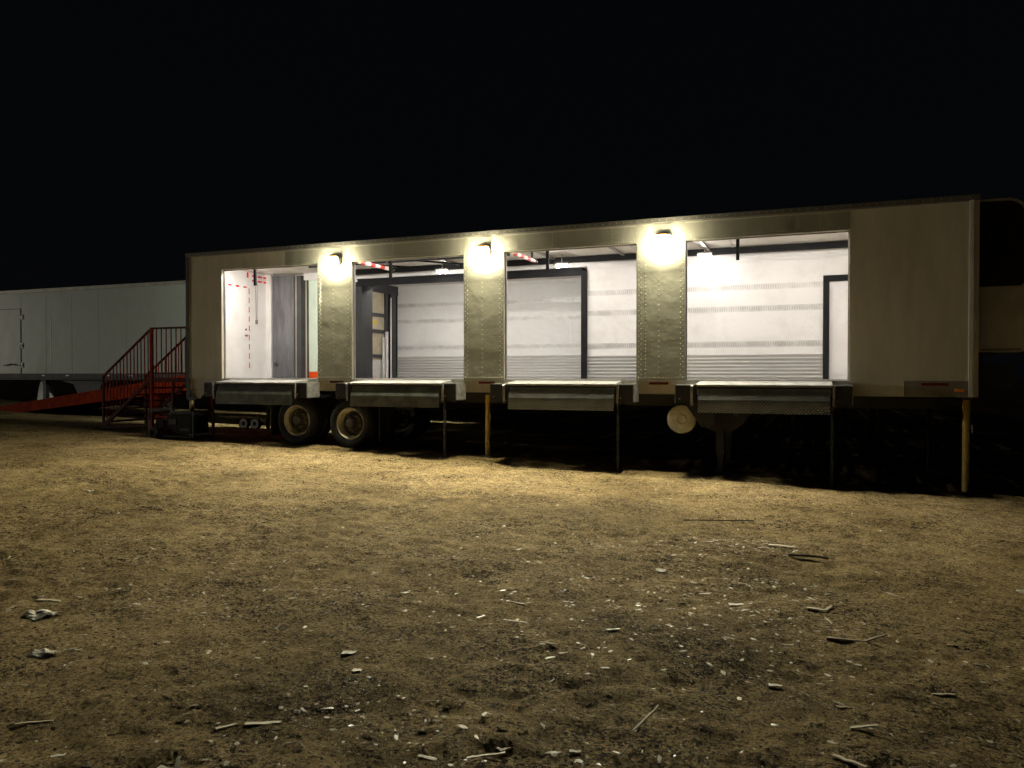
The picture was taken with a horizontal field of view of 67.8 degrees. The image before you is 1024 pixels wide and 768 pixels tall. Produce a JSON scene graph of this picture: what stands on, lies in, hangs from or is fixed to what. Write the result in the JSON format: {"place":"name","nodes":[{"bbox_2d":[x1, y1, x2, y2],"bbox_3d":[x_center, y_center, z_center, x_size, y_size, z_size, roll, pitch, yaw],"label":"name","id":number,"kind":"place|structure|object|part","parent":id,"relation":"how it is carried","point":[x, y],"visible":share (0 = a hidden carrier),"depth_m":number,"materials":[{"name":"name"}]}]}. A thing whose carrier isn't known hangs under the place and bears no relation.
{"place":"outdoors","nodes":[
{"label":"outdoors","id":0,"kind":"place"},
{"bbox_2d":[0,379,1023,767],"bbox_3d":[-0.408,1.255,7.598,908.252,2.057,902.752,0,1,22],"label":"ground","id":1,"kind":"structure","parent":0,"point":[778,457],"depth_m":5.81,"materials":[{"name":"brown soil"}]},
{"bbox_2d":[14,720,53,725],"bbox_3d":[-2.192,1.552,3.494,0.160,0.005,0.018,0,1,-14],"label":"wood stick","id":2,"kind":"object","parent":1,"relation":"on","point":[29,722],"visible":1,"depth_m":3.49,"materials":[{"name":"brown wood"}]},
{"bbox_2d":[21,609,58,620],"bbox_3d":[-3.078,1.500,4.980,0.212,0.031,0.185,0,1,22],"label":"paper scrap","id":3,"kind":"object","parent":1,"relation":"on","point":[37,615],"visible":1,"depth_m":4.96,"materials":[{"name":"white paper"}]},
{"bbox_2d":[26,648,60,658],"bbox_3d":[-2.640,1.513,4.291,0.140,0.027,0.126,0,1,22],"label":"paper scrap","id":4,"kind":"object","parent":1,"relation":"on","point":[42,653],"visible":1,"depth_m":4.27,"materials":[{"name":"white paper"}]},
{"bbox_2d":[37,380,54,399],"bbox_3d":[-16.778,0.254,27.417,0.596,0.864,0.300,0,1,22],"label":"jack stand","id":5,"kind":"object","parent":1,"relation":"on","point":[40,392],"visible":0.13,"depth_m":27.33,"materials":[{"name":"grey metal"}]},
{"bbox_2d":[36,598,61,601],"bbox_3d":[-3.213,1.500,5.288,0.181,0.006,0.045,0,1,12],"label":"wood chip","id":6,"kind":"object","parent":1,"relation":"on","point":[43,599],"visible":1,"depth_m":5.28,"materials":[{"name":"beige wood"}]},
{"bbox_2d":[102,326,213,430],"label":"metal stairs","id":7,"kind":"structure","parent":1,"relation":"on","point":[151,380],"depth_m":17.31,"materials":[{"name":"red metal"}]},
{"bbox_2d":[0,280,317,407],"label":"box trailer","id":8,"kind":"object","parent":1,"relation":"on","point":[83,338],"visible":0.36,"depth_m":25.58,"materials":[{"name":"metal"}]},
{"bbox_3d":[-18.231,-1.514,27.117,2.200,2.280,0.070,0,1,22],"label":"side door","id":9,"kind":"part","parent":8,"relation":"part of","materials":[{"name":"metal"}]},
{"bbox_2d":[0,372,317,419],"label":"yard ramp","id":10,"kind":"structure","parent":1,"relation":"on","point":[90,400],"depth_m":21.84,"materials":[{"name":"red metal"}]},
{"bbox_2d":[157,756,180,767],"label":"broken stick","id":11,"kind":"object","parent":1,"relation":"on","point":[178,762],"visible":1,"depth_m":3.12,"materials":[{"name":"wood"}]},
{"bbox_2d":[148,407,214,437],"bbox_3d":[-7.001,0.836,16.095,1.236,0.648,0.648,0,1,22],"label":"portable generator","id":12,"kind":"object","parent":1,"relation":"on","point":[182,422],"visible":0.97,"depth_m":15.93,"materials":[{"name":"grey metal"}]},
{"bbox_2d":[215,723,252,729],"bbox_3d":[-1.280,1.575,3.513,0.164,0.005,0.047,0,1,-16],"label":"broken stick","id":13,"kind":"object","parent":1,"relation":"on","point":[223,727],"visible":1,"depth_m":3.50,"materials":[{"name":"brown wood"}]},
{"bbox_2d":[239,417,264,428],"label":"dolly wheels","id":14,"kind":"object","parent":1,"relation":"on","point":[246,422],"visible":0.95,"depth_m":18.69,"materials":[{"name":"rubber"}]},
{"bbox_2d":[244,721,280,725],"bbox_3d":[-1.152,1.569,3.524,0.161,0.005,0.031,0,1,-5],"label":"broken stick","id":15,"kind":"object","parent":1,"relation":"on","point":[260,723],"visible":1,"depth_m":3.52,"materials":[{"name":"brown wood"}]},
{"bbox_2d":[341,650,356,654],"bbox_3d":[-0.937,1.544,4.378,0.084,0.006,0.055,0,1,-2],"label":"wood chip","id":16,"kind":"object","parent":1,"relation":"on","point":[345,652],"visible":1,"depth_m":4.37,"materials":[{"name":"wood"}]},
{"bbox_2d":[352,668,361,672],"bbox_3d":[-0.839,1.551,4.123,0.050,0.006,0.048,0,1,7],"label":"wood chip","id":17,"kind":"object","parent":1,"relation":"on","point":[354,670],"visible":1,"depth_m":4.11,"materials":[{"name":"beige wood"}]},
{"bbox_2d":[466,751,505,758],"bbox_3d":[-0.109,1.581,3.242,0.170,0.006,0.015,0,1,-16],"label":"wood stick","id":18,"kind":"object","parent":1,"relation":"on","point":[487,755],"visible":1,"depth_m":3.24,"materials":[{"name":"brown wood"}]},
{"bbox_2d":[498,747,509,751],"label":"wood stick","id":19,"kind":"object","parent":1,"relation":"on","point":[503,749],"visible":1,"depth_m":3.30,"materials":[{"name":"brown wood"}]},
{"bbox_2d":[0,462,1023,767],"bbox_3d":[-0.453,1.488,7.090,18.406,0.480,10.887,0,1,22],"label":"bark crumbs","id":20,"kind":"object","parent":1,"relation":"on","point":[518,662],"visible":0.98,"depth_m":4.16,"materials":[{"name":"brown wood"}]},
{"bbox_2d":[0,464,1023,767],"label":"wood chips","id":21,"kind":"object","parent":1,"relation":"on","point":[538,634],"visible":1,"depth_m":4.64,"materials":[{"name":"wood"}]},
{"bbox_2d":[569,749,580,753],"bbox_3d":[0.270,1.573,3.257,0.051,0.006,0.024,0,1,14],"label":"wood chip","id":22,"kind":"object","parent":1,"relation":"on","point":[574,751],"visible":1,"depth_m":3.25,"materials":[{"name":"wood"}]},
{"bbox_2d":[185,194,1023,494],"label":"refrigerated trailer","id":23,"kind":"object","parent":1,"relation":"on","point":[723,326],"visible":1,"depth_m":13.80,"materials":[{"name":"white paint"}]},
{"bbox_3d":[-6.332,-1.188,17.443,0.074,2.080,0.935,0,1,22],"label":"interior door","id":24,"kind":"part","parent":23,"relation":"part of","materials":[{"name":"metal"}]},
{"bbox_3d":[-5.501,-1.379,18.346,0.640,2.460,0.090,0,1,22],"label":"steel door","id":25,"kind":"part","parent":23,"relation":"part of","materials":[{"name":"grey metal"}]},
{"bbox_3d":[6.133,-0.983,13.833,0.680,1.785,0.068,0,1,22],"label":"interior door","id":26,"kind":"part","parent":23,"relation":"part of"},
{"bbox_2d":[606,628,619,630],"bbox_3d":[0.644,1.563,4.846,0.090,0.006,0.037,0,1,-9],"label":"wood chip","id":27,"kind":"object","parent":1,"relation":"on","point":[614,629],"visible":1,"depth_m":4.84,"materials":[{"name":"wood"}]},
{"bbox_2d":[355,267,883,463],"bbox_3d":[2.231,-0.637,17.164,12.520,4.234,2.460,0,1,22],"label":"cargo trailer","id":28,"kind":"object","parent":1,"relation":"on","point":[418,330],"visible":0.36,"depth_m":19.45,"materials":[{"name":"metal"}]},
{"bbox_3d":[-3.492,-1.255,19.545,0.080,2.199,0.770,0,1,22],"label":"rear door","id":29,"kind":"part","parent":28,"relation":"part of","materials":[{"name":"metal"}]},
{"bbox_2d":[611,745,628,755],"bbox_3d":[0.462,1.557,3.243,0.050,0.055,0.075,0,1,-20],"label":"broken stick","id":30,"kind":"object","parent":1,"relation":"on","point":[620,753],"visible":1,"depth_m":3.22,"materials":[{"name":"brown wood"}]},
{"bbox_2d":[633,705,658,732],"bbox_3d":[0.610,1.524,3.472,0.120,0.116,0.017,0,1,-7],"label":"stick","id":31,"kind":"object","parent":1,"relation":"on","point":[641,722],"visible":1,"depth_m":3.47,"materials":[{"name":"brown wood"}]},
{"bbox_2d":[655,568,666,571],"bbox_3d":[1.233,1.540,6.308,0.097,0.016,0.086,0,1,22],"label":"paper scrap","id":32,"kind":"object","parent":1,"relation":"on","point":[660,570],"visible":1,"depth_m":6.29,"materials":[{"name":"white paper"}]},
{"bbox_2d":[684,519,752,520],"bbox_3d":[2.274,1.502,8.390,0.750,0.009,0.025,0,1,4],"label":"dark twig","id":33,"kind":"object","parent":1,"relation":"on","point":[716,520],"visible":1,"depth_m":8.38,"materials":[{"name":"brown wood"}]},
{"bbox_2d":[728,603,744,605],"bbox_3d":[1.643,1.606,5.546,0.131,0.006,0.061,0,1,3],"label":"wood chip","id":34,"kind":"object","parent":1,"relation":"on","point":[734,604],"visible":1,"depth_m":5.54,"materials":[{"name":"wood"}]},
{"bbox_2d":[768,683,781,686],"bbox_3d":[1.397,1.600,4.042,0.070,0.006,0.042,0,1,22],"label":"wood chip","id":35,"kind":"object","parent":1,"relation":"on","point":[773,685],"visible":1,"depth_m":4.04,"materials":[{"name":"wood"}]},
{"bbox_2d":[768,544,795,547],"bbox_3d":[2.571,1.541,7.254,0.241,0.006,0.063,0,1,25],"label":"wood chip","id":36,"kind":"object","parent":1,"relation":"on","point":[781,545],"visible":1,"depth_m":7.25,"materials":[{"name":"beige wood"}]},
{"bbox_2d":[789,554,828,558],"bbox_3d":[2.664,1.547,6.845,0.333,0.015,0.068,0,1,22],"label":"dark twig","id":37,"kind":"object","parent":1,"relation":"on","point":[806,555],"visible":1,"depth_m":6.85,"materials":[{"name":"brown wood"}]},
{"bbox_2d":[806,605,832,610],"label":"broken stick","id":38,"kind":"object","parent":1,"relation":"on","point":[826,608],"visible":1,"depth_m":5.40,"materials":[{"name":"brown wood"}]},
{"bbox_2d":[836,705,851,708],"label":"wood stick","id":39,"kind":"object","parent":1,"relation":"on","point":[842,707],"visible":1,"depth_m":3.78,"materials":[{"name":"brown wood"}]},
{"bbox_2d":[832,754,866,767],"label":"wood stick","id":40,"kind":"object","parent":1,"relation":"on","point":[849,760],"visible":1,"depth_m":3.21,"materials":[{"name":"brown wood"}]},
{"bbox_2d":[826,633,887,641],"bbox_3d":[2.151,1.576,4.735,0.371,0.042,0.064,0,1,6],"label":"wood stick","id":41,"kind":"object","parent":1,"relation":"on","point":[866,640],"visible":1,"depth_m":4.73,"materials":[{"name":"brown wood"}]},
{"bbox_2d":[850,724,877,729],"bbox_3d":[1.620,1.578,3.507,0.120,0.025,0.019,0,1,6],"label":"wood stick","id":42,"kind":"object","parent":1,"relation":"on","point":[862,726],"visible":1,"depth_m":3.50,"materials":[{"name":"brown wood"}]},
{"bbox_2d":[931,693,955,695],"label":"wood stick","id":43,"kind":"object","parent":1,"relation":"on","point":[942,694],"visible":1,"depth_m":3.97,"materials":[{"name":"brown wood"}]},
{"bbox_2d":[0,0,1023,378],"label":"sky","id":44,"kind":"structure","parent":0,"point":[137,137],"materials":[{"name":"black"}]}
]}

